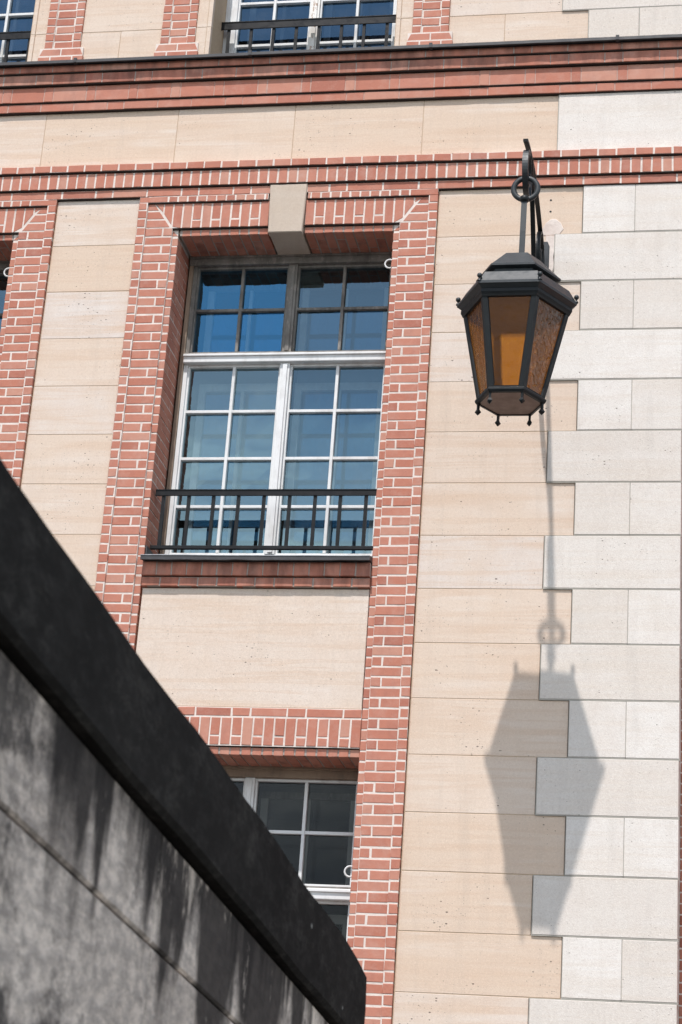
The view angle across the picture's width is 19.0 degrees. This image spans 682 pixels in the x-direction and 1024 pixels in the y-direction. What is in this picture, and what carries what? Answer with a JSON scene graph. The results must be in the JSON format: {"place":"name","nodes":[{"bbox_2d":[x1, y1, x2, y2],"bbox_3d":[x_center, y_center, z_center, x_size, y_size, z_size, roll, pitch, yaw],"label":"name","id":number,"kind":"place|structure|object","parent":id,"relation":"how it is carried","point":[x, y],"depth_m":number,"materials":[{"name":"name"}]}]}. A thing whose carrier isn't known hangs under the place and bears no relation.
{"place":"outdoors","nodes":[
{"label":"outdoors","id":0,"kind":"place"},
{"bbox_2d":[0,458,366,1023],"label":"parapet wall","id":1,"kind":"structure","parent":0,"point":[149,874],"depth_m":3.85,"materials":[{"name":"concrete"}]},
{"bbox_2d":[0,0,681,1023],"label":"palace building","id":2,"kind":"structure","parent":0,"point":[396,618],"depth_m":14.32,"materials":[{"name":"stone"}]},
{"bbox_2d":[0,260,9,330],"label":"window","id":3,"kind":"structure","parent":2,"relation":"in","point":[4,265],"depth_m":15.73,"materials":[{"name":"glass"}]},
{"bbox_2d":[0,0,35,62],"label":"window","id":4,"kind":"structure","parent":2,"relation":"in","point":[15,15],"depth_m":16.49,"materials":[{"name":"blue glass"}]},
{"bbox_2d":[160,252,391,555],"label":"window","id":5,"kind":"structure","parent":2,"relation":"in","point":[281,376],"depth_m":15.12,"materials":[{"name":"glass"}]},
{"bbox_2d":[222,765,358,940],"bbox_3d":[-0.694,2.882,13.299,1.611,2.605,0.436,0,-21,11],"label":"window","id":6,"kind":"structure","parent":2,"relation":"in","point":[310,812],"depth_m":13.67,"materials":[{"name":"grey glass"}]},
{"bbox_2d":[222,0,396,52],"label":"window","id":7,"kind":"structure","parent":2,"relation":"in","point":[236,10],"depth_m":16.00,"materials":[{"name":"glass"}]},
{"bbox_2d":[456,139,578,425],"bbox_3d":[1.206,-1.342,13.370,0.780,2.007,1.718,0,-21,11],"label":"lantern","id":8,"kind":"object","parent":2,"relation":"attached to","point":[516,309],"depth_m":12.56,"materials":[{"name":"metal"}]}
]}

